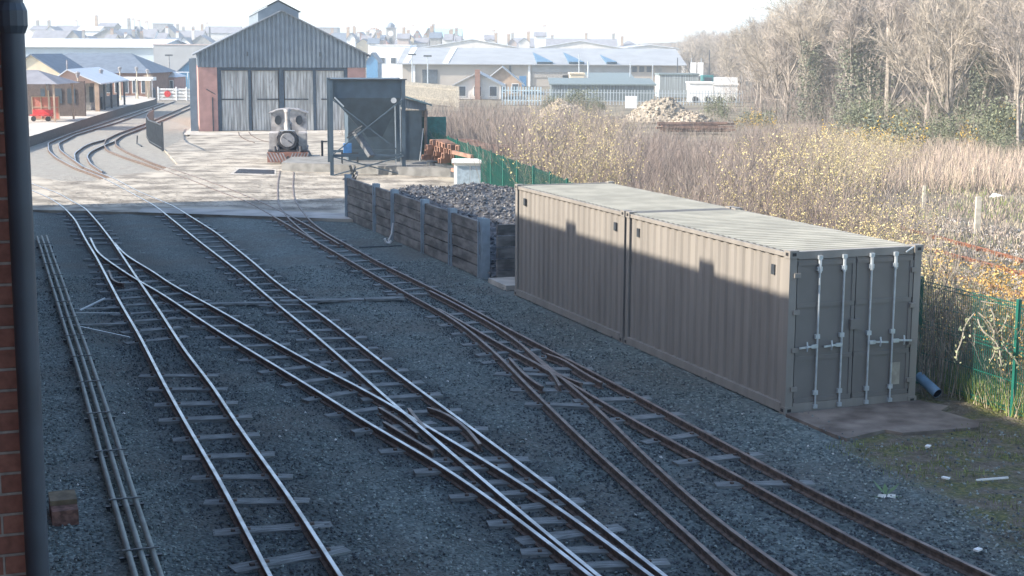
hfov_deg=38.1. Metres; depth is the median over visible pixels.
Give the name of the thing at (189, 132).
door threshold pavement
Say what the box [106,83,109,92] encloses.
window
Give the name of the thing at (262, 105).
door
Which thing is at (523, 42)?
town house
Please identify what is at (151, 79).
veranda
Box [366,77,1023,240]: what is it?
ground
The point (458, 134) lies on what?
bare shrub
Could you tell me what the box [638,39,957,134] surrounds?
hills
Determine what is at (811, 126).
bare shrub
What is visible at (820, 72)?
bare tree
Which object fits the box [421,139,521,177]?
rail stack
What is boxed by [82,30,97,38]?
town house
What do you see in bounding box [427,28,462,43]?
town house
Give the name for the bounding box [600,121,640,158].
bare shrub
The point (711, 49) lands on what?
bare tree
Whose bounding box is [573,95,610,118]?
bramble bush
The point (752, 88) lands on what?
bare shrub
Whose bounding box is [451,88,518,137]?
bare shrub
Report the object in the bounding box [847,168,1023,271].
bank litter
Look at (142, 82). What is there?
window
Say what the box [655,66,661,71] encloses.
window
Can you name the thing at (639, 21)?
sky
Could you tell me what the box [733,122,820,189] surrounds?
bare shrub
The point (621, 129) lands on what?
bare shrub
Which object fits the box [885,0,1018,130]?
bare tree
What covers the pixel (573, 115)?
bare shrub
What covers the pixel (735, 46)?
bare tree
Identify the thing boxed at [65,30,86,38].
town house
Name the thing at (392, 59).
window
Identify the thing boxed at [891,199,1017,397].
bare shrub
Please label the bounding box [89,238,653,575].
railway track
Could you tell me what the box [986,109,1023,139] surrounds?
bramble bush
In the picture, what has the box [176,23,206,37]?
town house
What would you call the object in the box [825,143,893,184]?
bare shrub
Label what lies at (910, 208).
bare shrub
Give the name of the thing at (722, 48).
bare tree
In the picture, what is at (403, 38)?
town house
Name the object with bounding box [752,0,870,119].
bare tree
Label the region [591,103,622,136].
bare shrub
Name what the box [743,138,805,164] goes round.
bare shrub
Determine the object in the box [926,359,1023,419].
grass
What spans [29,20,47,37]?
town house
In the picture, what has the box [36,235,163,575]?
pipe run
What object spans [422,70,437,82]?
window
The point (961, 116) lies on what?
bare shrub
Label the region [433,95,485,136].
bare shrub
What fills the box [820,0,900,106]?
bare tree
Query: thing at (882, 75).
bare tree
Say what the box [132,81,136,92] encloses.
window
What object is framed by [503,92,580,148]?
bare shrub
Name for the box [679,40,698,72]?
bare tree
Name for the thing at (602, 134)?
bare shrub
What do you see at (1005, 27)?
bare tree
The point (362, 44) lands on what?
town house
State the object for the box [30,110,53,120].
platform barrow
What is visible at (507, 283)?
concrete pad
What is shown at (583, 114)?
bare shrub
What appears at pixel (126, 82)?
window
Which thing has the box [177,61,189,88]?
blue shed
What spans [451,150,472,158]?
loose beam
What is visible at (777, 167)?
bare shrub
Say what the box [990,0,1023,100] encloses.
bare tree
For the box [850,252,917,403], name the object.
door
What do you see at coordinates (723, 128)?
scrub undergrowth
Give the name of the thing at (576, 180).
bare shrub
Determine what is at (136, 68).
platform lamp
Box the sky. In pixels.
[23,0,835,45]
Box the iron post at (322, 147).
[321,140,326,155]
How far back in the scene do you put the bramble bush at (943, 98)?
102.87 m
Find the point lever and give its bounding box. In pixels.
[359,223,401,247]
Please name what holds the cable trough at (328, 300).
on the ballast at (154, 243)
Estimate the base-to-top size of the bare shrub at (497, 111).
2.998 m
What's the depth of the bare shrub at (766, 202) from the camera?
37.49 m
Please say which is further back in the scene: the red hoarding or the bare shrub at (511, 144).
the red hoarding
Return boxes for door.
[221,71,248,130]
[252,71,277,129]
[280,133,294,146]
[284,71,313,129]
[316,71,343,129]
[401,110,421,159]
[519,76,525,85]
[790,254,855,408]
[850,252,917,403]
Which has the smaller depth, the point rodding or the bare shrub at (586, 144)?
the point rodding
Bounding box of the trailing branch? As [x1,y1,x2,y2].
[951,298,1023,372]
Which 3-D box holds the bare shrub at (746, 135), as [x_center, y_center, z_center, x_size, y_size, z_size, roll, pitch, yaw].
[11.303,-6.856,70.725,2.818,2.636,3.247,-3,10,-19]
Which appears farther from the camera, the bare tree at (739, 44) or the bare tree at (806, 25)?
the bare tree at (739, 44)
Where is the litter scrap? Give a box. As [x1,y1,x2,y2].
[973,547,982,551]
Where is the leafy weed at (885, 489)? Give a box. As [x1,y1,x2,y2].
[873,480,898,497]
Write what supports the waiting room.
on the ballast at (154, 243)
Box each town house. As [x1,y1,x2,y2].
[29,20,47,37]
[32,30,71,38]
[46,21,62,29]
[56,20,79,29]
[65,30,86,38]
[77,15,105,35]
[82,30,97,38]
[93,29,123,38]
[98,23,120,30]
[104,30,120,38]
[119,19,137,35]
[124,30,139,38]
[135,20,143,37]
[139,31,151,38]
[143,21,159,38]
[152,23,173,31]
[156,26,170,38]
[160,25,183,37]
[166,31,181,39]
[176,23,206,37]
[181,37,193,43]
[191,29,215,43]
[204,23,241,40]
[317,27,339,33]
[330,27,356,42]
[346,27,356,47]
[353,27,365,39]
[356,32,367,59]
[361,30,371,39]
[367,33,380,56]
[371,28,375,37]
[375,29,386,44]
[396,27,410,44]
[407,30,414,44]
[411,25,422,37]
[414,32,429,47]
[423,23,434,37]
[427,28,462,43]
[429,26,442,45]
[443,29,453,42]
[455,30,461,40]
[484,30,494,40]
[487,33,497,42]
[507,34,516,46]
[511,32,552,47]
[518,31,529,47]
[534,25,546,47]
[551,33,588,44]
[589,33,617,46]
[617,36,635,46]
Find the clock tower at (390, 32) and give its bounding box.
[385,22,396,44]
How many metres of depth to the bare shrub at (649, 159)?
56.89 m
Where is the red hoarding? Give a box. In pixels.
[31,96,59,119]
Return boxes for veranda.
[119,77,155,98]
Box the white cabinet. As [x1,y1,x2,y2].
[452,158,481,184]
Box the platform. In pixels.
[29,60,156,146]
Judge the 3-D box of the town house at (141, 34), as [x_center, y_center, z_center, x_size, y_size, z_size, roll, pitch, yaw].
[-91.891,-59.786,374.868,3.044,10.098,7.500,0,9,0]
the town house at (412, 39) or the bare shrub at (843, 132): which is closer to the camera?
the bare shrub at (843, 132)
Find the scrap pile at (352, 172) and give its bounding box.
[342,165,357,179]
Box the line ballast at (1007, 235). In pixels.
[897,210,1023,299]
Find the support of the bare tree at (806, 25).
on the ground at (622, 108)
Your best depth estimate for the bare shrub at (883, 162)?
59.75 m
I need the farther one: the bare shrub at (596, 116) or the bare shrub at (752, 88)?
the bare shrub at (752, 88)
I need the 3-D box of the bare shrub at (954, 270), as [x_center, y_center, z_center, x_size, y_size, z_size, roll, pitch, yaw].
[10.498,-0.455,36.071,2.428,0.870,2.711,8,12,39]
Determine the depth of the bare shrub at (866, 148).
71.97 m
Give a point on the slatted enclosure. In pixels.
(670, 81)
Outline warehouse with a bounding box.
[25,38,186,61]
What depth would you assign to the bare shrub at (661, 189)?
43.27 m
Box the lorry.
[700,75,737,92]
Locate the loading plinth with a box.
[281,149,449,176]
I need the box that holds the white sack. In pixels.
[625,96,636,107]
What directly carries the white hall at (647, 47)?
on the ground at (622, 108)
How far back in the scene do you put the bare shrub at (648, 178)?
50.95 m
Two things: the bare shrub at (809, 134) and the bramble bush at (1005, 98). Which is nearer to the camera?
the bare shrub at (809, 134)
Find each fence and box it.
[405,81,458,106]
[432,132,1023,416]
[502,86,540,104]
[543,89,742,105]
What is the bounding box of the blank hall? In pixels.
[152,44,209,70]
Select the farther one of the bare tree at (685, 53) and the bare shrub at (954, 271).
the bare tree at (685, 53)
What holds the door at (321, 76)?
in the engine shed at (277, 54)
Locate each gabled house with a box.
[26,54,83,75]
[451,69,504,99]
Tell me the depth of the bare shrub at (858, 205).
38.55 m
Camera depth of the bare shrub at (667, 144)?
72.86 m
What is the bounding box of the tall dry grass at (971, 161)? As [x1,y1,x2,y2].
[844,127,1023,192]
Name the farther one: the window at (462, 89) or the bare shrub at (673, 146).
the window at (462, 89)
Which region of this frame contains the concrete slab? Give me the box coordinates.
[786,400,978,441]
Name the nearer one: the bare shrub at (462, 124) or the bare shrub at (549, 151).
the bare shrub at (549, 151)
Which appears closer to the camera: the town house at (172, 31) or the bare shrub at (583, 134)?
the bare shrub at (583, 134)
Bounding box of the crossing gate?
[157,87,189,100]
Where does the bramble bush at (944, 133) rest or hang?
on the ground at (622, 108)
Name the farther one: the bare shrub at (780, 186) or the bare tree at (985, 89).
the bare tree at (985, 89)
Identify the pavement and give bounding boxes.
[31,128,453,221]
[184,128,344,134]
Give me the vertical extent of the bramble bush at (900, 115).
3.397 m
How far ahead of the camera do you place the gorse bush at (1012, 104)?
85.04 m
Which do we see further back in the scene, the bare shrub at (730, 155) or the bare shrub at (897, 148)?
the bare shrub at (897, 148)
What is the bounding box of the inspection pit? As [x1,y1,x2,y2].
[230,167,275,174]
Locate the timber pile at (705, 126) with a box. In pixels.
[656,122,734,131]
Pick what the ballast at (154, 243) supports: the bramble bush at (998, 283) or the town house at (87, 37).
the bramble bush at (998, 283)
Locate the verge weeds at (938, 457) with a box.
[826,423,1023,537]
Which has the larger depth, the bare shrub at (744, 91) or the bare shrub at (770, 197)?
the bare shrub at (744, 91)
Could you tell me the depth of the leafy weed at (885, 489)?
18.97 m
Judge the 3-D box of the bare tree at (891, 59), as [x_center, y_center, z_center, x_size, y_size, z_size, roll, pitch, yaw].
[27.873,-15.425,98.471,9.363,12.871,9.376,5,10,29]
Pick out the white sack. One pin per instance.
(630, 101)
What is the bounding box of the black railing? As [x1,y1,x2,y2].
[146,107,163,150]
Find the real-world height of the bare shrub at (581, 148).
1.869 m
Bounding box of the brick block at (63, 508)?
[48,489,78,526]
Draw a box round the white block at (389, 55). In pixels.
[376,44,416,78]
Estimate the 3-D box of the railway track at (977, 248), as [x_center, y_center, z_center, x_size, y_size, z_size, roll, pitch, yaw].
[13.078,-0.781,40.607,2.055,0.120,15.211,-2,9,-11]
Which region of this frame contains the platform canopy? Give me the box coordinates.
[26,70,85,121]
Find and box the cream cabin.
[568,72,584,77]
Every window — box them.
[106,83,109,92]
[125,81,128,92]
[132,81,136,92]
[141,81,144,92]
[169,80,173,88]
[275,116,281,124]
[296,116,302,124]
[390,57,395,63]
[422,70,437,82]
[459,86,465,96]
[473,86,481,96]
[489,86,496,96]
[512,83,518,92]
[632,66,636,71]
[639,66,643,71]
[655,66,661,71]
[704,77,711,80]
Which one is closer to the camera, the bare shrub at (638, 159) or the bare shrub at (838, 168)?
the bare shrub at (838, 168)
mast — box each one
[165,54,172,67]
[408,54,415,81]
[423,55,431,83]
[587,62,588,77]
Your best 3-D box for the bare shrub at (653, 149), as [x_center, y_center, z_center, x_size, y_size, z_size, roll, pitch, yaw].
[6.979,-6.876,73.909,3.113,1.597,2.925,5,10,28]
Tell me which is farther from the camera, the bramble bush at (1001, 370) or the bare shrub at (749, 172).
the bare shrub at (749, 172)
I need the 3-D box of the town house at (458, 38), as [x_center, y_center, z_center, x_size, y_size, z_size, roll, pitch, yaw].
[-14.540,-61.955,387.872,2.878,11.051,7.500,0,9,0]
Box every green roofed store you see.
[548,78,655,100]
[585,72,633,77]
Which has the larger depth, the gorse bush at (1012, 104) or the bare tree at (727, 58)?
the bare tree at (727, 58)
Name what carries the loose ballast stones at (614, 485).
on the ballast at (154, 243)
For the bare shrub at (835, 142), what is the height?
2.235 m
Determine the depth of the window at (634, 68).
237.30 m
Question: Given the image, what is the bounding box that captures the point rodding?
[70,298,129,337]
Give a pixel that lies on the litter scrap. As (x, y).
(977, 549)
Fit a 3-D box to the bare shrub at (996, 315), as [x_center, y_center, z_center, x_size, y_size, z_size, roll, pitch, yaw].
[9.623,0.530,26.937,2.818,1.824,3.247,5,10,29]
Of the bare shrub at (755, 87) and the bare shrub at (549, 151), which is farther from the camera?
the bare shrub at (755, 87)
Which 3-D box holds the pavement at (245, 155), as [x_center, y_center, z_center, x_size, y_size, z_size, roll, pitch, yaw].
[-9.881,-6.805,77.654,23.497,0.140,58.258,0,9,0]
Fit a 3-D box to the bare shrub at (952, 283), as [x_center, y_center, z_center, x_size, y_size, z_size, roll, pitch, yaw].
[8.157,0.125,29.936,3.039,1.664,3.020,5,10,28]
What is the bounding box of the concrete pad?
[488,277,514,290]
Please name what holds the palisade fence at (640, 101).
on the ground at (622, 108)
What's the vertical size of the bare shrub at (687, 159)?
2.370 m
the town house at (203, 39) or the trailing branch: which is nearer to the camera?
the trailing branch
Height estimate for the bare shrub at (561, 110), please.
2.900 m
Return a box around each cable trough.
[69,301,272,326]
[280,296,404,303]
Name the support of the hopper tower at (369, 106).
on the pavement at (245, 155)
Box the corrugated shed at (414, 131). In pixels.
[344,96,431,160]
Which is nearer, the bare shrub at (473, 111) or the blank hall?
the bare shrub at (473, 111)
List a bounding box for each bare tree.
[672,34,696,60]
[674,37,698,72]
[678,32,717,72]
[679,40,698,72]
[682,35,711,71]
[685,31,715,80]
[693,31,719,74]
[695,32,720,74]
[697,31,722,76]
[708,34,732,76]
[709,33,744,87]
[711,37,729,76]
[713,31,753,78]
[716,21,750,94]
[721,6,792,113]
[721,25,754,80]
[727,23,750,90]
[731,12,792,105]
[732,25,754,94]
[733,5,818,118]
[737,14,771,95]
[747,0,823,120]
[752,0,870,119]
[757,0,843,123]
[758,20,776,96]
[762,0,795,86]
[764,0,797,27]
[766,1,811,101]
[782,1,841,87]
[787,1,853,121]
[787,12,845,116]
[788,0,876,95]
[808,0,897,126]
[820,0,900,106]
[821,0,893,117]
[842,0,947,113]
[849,0,1000,135]
[851,0,955,132]
[853,0,908,119]
[873,0,1010,108]
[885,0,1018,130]
[894,0,943,107]
[895,20,909,98]
[897,0,995,103]
[905,4,949,102]
[925,0,1015,133]
[941,0,1022,132]
[945,0,1023,102]
[948,0,1023,105]
[959,0,1021,104]
[967,1,1023,60]
[973,0,1023,127]
[978,0,1023,151]
[988,0,1022,91]
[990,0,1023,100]
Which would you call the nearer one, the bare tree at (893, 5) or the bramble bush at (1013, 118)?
the bramble bush at (1013, 118)
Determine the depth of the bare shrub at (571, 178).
48.72 m
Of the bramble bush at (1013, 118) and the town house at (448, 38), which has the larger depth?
the town house at (448, 38)
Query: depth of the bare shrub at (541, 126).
73.07 m
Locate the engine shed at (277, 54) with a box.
[189,0,370,130]
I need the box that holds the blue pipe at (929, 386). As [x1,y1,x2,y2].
[916,372,941,397]
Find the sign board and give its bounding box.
[690,58,703,78]
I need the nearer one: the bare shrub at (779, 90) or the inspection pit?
the inspection pit
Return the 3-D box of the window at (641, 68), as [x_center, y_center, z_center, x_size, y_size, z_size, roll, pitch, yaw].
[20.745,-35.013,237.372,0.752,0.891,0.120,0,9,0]
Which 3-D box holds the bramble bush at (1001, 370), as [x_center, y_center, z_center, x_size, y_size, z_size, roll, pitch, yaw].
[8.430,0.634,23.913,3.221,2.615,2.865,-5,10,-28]
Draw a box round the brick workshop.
[0,0,49,575]
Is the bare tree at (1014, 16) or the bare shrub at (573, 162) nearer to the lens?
the bare shrub at (573, 162)
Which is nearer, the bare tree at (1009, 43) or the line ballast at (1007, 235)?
the line ballast at (1007, 235)
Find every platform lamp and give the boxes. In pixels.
[45,84,50,120]
[75,71,79,80]
[118,66,121,99]
[134,66,138,98]
[146,69,148,97]
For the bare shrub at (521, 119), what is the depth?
68.54 m
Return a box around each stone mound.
[534,98,589,123]
[621,97,688,123]
[659,110,719,126]
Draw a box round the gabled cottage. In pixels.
[491,66,524,93]
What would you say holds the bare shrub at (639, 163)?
on the ground at (622, 108)
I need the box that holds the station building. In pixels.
[64,53,176,98]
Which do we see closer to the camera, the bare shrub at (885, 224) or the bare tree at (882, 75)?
the bare shrub at (885, 224)
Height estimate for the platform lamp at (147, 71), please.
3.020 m
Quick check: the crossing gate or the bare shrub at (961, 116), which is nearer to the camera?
the bare shrub at (961, 116)
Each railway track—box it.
[32,183,350,575]
[47,101,670,575]
[74,139,114,173]
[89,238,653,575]
[104,104,796,575]
[238,132,267,142]
[277,170,994,575]
[890,225,1023,275]
[937,269,1023,297]
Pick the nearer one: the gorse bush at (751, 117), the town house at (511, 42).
the gorse bush at (751, 117)
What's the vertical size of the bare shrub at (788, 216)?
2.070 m
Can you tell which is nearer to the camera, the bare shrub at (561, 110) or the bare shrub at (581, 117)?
the bare shrub at (581, 117)
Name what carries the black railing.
on the ballast at (154, 243)
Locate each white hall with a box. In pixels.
[420,39,520,47]
[537,41,626,48]
[621,45,689,72]
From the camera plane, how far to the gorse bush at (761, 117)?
105.42 m
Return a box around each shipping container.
[514,181,735,342]
[623,207,923,414]
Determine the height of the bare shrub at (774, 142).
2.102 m
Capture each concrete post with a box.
[922,185,925,209]
[974,197,981,231]
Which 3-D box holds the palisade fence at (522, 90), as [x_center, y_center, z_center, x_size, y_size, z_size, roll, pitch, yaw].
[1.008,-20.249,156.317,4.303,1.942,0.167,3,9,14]
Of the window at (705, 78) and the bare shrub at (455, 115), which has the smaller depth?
the bare shrub at (455, 115)
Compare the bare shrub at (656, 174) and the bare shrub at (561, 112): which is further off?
the bare shrub at (561, 112)
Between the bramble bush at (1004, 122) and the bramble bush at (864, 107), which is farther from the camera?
the bramble bush at (864, 107)
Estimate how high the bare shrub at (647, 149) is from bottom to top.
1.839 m
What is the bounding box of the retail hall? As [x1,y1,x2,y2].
[397,47,686,86]
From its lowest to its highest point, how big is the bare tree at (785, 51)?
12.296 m
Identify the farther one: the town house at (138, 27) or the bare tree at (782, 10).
the town house at (138, 27)
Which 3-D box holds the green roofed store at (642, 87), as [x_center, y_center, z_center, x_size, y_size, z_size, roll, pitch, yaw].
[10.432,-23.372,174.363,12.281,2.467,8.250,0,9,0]
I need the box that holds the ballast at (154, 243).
[30,99,1023,575]
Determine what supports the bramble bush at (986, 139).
on the ground at (622, 108)
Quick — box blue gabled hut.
[366,52,382,77]
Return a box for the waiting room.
[169,72,186,88]
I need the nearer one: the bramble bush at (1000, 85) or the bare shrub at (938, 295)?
the bare shrub at (938, 295)
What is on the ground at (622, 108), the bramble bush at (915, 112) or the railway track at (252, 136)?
the bramble bush at (915, 112)
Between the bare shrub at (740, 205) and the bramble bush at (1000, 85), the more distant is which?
the bramble bush at (1000, 85)
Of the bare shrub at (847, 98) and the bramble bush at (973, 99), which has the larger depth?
the bare shrub at (847, 98)
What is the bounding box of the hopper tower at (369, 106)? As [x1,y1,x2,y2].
[327,78,406,175]
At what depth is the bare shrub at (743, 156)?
57.71 m
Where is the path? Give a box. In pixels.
[138,208,350,218]
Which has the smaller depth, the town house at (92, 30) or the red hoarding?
the red hoarding
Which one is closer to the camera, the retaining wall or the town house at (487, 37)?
the retaining wall
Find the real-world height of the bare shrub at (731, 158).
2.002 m
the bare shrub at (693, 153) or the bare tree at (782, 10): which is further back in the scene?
the bare tree at (782, 10)
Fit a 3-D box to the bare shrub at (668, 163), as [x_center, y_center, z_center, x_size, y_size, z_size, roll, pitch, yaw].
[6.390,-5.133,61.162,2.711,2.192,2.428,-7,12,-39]
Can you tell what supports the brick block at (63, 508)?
on the ballast at (154, 243)
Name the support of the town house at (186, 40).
on the ground at (622, 108)
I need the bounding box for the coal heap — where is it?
[393,182,514,277]
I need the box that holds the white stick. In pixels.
[976,477,1008,480]
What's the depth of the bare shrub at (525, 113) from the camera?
92.72 m
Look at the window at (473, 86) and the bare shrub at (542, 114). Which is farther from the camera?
the window at (473, 86)
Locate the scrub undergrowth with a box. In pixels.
[316,110,1023,401]
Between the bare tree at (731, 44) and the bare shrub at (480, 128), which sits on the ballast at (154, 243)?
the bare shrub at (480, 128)
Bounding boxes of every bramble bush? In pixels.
[536,93,572,108]
[557,82,604,114]
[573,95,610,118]
[696,92,741,121]
[824,91,906,134]
[831,92,900,128]
[877,105,930,135]
[878,86,938,135]
[903,87,957,119]
[908,105,980,143]
[909,89,972,127]
[917,122,972,147]
[919,239,1023,379]
[921,100,987,130]
[923,234,1023,361]
[934,81,1012,120]
[935,275,1023,399]
[946,93,1023,151]
[946,109,983,138]
[963,125,1017,158]
[980,79,1010,107]
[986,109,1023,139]
[986,300,1023,380]
[987,103,1023,144]
[990,131,1023,157]
[994,90,1012,115]
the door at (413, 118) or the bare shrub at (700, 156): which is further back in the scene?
the door at (413, 118)
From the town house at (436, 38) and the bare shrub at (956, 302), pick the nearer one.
the bare shrub at (956, 302)
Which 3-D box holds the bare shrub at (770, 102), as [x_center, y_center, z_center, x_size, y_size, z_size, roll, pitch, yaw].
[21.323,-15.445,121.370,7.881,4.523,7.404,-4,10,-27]
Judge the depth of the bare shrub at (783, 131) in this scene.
82.38 m
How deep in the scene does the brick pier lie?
159.69 m
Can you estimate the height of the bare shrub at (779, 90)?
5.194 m
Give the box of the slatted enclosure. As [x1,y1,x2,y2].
[654,73,699,97]
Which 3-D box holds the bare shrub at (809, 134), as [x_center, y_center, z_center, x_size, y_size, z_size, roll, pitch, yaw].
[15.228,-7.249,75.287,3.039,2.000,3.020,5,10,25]
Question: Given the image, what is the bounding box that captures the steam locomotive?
[267,107,308,162]
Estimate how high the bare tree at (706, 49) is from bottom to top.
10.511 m
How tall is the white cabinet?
1.130 m
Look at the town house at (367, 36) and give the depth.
380.50 m
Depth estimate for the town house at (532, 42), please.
436.81 m
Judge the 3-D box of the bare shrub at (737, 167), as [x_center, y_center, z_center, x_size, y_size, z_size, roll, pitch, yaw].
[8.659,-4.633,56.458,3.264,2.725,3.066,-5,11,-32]
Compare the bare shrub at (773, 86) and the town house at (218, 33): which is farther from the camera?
the town house at (218, 33)
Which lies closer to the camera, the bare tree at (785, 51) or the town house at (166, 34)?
the bare tree at (785, 51)
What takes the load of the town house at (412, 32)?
on the ground at (622, 108)
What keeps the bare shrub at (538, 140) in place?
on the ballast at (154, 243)
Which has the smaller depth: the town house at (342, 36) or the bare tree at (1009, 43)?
the bare tree at (1009, 43)
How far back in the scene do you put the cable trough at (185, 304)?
32.60 m
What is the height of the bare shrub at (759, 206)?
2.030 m
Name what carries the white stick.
on the ballast at (154, 243)
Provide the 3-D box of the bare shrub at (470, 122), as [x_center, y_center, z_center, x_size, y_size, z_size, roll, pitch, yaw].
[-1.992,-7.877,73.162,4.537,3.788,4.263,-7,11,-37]
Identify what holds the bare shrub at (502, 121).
on the ground at (622, 108)
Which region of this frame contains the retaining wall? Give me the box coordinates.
[344,174,514,279]
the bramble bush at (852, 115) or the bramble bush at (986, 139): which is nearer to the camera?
the bramble bush at (986, 139)
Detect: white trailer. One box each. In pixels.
[686,81,714,102]
[713,83,738,102]
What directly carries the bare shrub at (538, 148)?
on the ground at (622, 108)
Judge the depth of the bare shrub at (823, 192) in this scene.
51.37 m
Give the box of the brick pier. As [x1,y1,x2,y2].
[144,75,152,96]
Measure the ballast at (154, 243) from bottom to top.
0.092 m
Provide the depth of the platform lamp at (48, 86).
104.03 m
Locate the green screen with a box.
[422,117,445,154]
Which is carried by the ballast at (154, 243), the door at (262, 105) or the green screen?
the green screen
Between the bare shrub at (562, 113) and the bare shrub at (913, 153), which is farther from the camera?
the bare shrub at (562, 113)
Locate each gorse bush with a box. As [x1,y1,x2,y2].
[733,106,764,130]
[749,107,782,130]
[819,116,857,148]
[845,105,909,149]
[875,112,936,151]
[949,109,1010,150]
[980,92,1023,129]
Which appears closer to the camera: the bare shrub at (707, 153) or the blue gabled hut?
the bare shrub at (707, 153)
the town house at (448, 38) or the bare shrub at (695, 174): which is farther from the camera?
the town house at (448, 38)
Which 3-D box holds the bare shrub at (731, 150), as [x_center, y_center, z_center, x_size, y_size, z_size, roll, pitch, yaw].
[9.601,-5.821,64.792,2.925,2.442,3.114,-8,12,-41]
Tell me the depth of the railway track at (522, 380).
24.80 m
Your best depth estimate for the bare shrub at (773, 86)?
122.28 m
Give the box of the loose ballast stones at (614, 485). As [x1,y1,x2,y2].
[36,259,1023,575]
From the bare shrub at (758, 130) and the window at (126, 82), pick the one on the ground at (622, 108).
the bare shrub at (758, 130)
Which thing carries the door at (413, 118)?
in the corrugated shed at (414, 131)
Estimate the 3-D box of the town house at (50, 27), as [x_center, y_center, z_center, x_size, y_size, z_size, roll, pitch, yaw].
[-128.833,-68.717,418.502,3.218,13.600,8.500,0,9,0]
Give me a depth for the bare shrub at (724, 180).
44.77 m
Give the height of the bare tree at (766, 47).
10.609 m
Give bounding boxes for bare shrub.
[405,97,457,135]
[426,99,509,142]
[431,103,489,139]
[432,120,488,140]
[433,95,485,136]
[433,107,483,138]
[435,98,482,137]
[441,95,488,125]
[445,90,509,138]
[445,103,511,143]
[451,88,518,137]
[453,99,504,140]
[456,94,504,124]
[460,99,570,185]
[460,116,508,141]
[465,98,533,146]
[466,110,574,186]
[467,106,568,175]
[468,95,535,152]
[468,99,556,160]
[478,98,512,129]
[482,109,596,184]
[485,120,549,161]
[487,109,606,183]
[490,95,531,123]
[496,122,577,168]
[499,97,550,128]
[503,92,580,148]
[509,96,557,125]
[511,127,578,181]
[512,99,568,157]
[512,109,581,160]
[514,134,592,176]
[517,136,601,184]
[518,105,560,138]
[519,97,592,159]
[521,105,568,140]
[522,141,627,183]
[529,116,622,179]
[540,104,581,130]
[543,95,583,123]
[543,100,586,141]
[544,161,611,182]
[546,155,659,190]
[547,147,620,182]
[550,113,618,160]
[550,116,622,177]
[551,92,605,137]
[551,106,642,173]
[553,152,632,184]
[554,103,621,156]
[555,100,595,136]
[558,119,606,160]
[559,129,650,183]
[560,98,608,143]
[560,136,615,167]
[560,140,651,184]
[561,105,661,183]
[567,133,625,177]
[570,99,603,130]
[570,116,610,147]
[575,102,627,148]
[577,113,625,160]
[581,127,683,191]
[589,116,644,156]
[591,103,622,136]
[592,117,630,137]
[592,126,686,188]
[592,153,667,193]
[594,113,627,133]
[596,104,626,136]
[598,115,643,144]
[598,136,662,182]
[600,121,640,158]
[601,169,689,196]
[615,131,697,189]
[615,133,662,153]
[616,135,664,163]
[617,128,677,179]
[617,131,678,190]
[618,162,679,191]
[619,159,755,209]
[621,146,737,206]
[623,177,693,197]
[625,151,693,197]
[630,136,687,173]
[631,136,675,165]
[638,132,682,157]
[641,131,694,159]
[643,138,689,160]
[643,142,697,187]
[648,174,730,202]
[652,160,744,203]
[652,181,746,206]
[655,132,711,187]
[658,170,727,201]
[662,125,786,213]
[663,139,703,170]
[664,131,740,193]
[665,148,742,199]
[665,171,738,202]
[669,143,784,211]
[670,129,727,176]
[673,139,726,161]
[677,132,808,216]
[677,136,732,167]
[677,185,795,219]
[678,128,782,205]
[684,137,726,167]
[687,131,743,163]
[687,145,737,177]
[694,135,772,195]
[694,194,772,215]
[699,142,769,205]
[705,128,779,195]
[705,139,771,182]
[706,132,835,221]
[707,129,761,179]
[707,145,799,210]
[711,145,761,184]
[712,167,824,223]
[714,65,787,111]
[714,155,794,213]
[714,193,806,218]
[722,138,775,167]
[723,133,773,161]
[723,149,884,231]
[724,119,780,159]
[731,61,792,99]
[732,117,829,200]
[733,80,755,100]
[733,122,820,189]
[734,112,788,152]
[735,76,824,123]
[735,141,816,203]
[736,134,899,234]
[738,123,767,139]
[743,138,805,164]
[744,163,836,224]
[745,123,775,141]
[746,131,804,163]
[747,129,791,153]
[749,67,800,100]
[751,131,857,222]
[752,119,801,149]
[754,168,867,230]
[756,58,855,120]
[757,121,802,145]
[759,129,809,150]
[760,211,865,233]
[762,157,836,217]
[763,127,816,149]
[765,205,817,224]
[771,135,899,233]
[772,126,860,198]
[774,185,867,228]
[775,126,815,151]
[776,187,890,234]
[777,137,842,192]
[778,121,810,133]
[785,79,847,124]
[788,126,841,157]
[789,128,869,208]
[789,129,855,173]
[790,118,844,139]
[790,135,853,180]
[791,174,859,211]
[796,91,842,119]
[797,129,864,167]
[799,188,920,242]
[800,125,842,153]
[800,128,854,161]
[802,119,893,199]
[806,122,862,153]
[806,143,936,241]
[809,146,883,203]
[813,195,964,273]
[816,133,874,161]
[820,120,861,147]
[822,122,867,152]
[825,98,882,133]
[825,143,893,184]
[826,142,904,192]
[829,201,937,248]
[831,82,903,118]
[833,137,887,169]
[836,124,877,148]
[836,221,961,277]
[838,185,948,243]
[841,132,905,173]
[841,175,958,250]
[842,148,905,186]
[843,81,955,128]
[856,130,907,153]
[856,131,914,166]
[860,215,953,278]
[863,136,921,173]
[864,74,926,116]
[868,140,919,162]
[871,224,985,370]
[874,133,924,153]
[880,76,1011,138]
[883,141,932,168]
[887,141,935,158]
[891,81,926,102]
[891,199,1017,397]
[921,247,991,303]
[921,260,994,330]
[922,256,991,286]
[923,104,989,133]
[923,252,992,290]
[923,265,1011,360]
[924,265,1023,369]
[930,262,1023,339]
[958,273,1023,363]
[962,298,1023,391]
[978,278,1020,332]
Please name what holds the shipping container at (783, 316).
on the ballast at (154, 243)

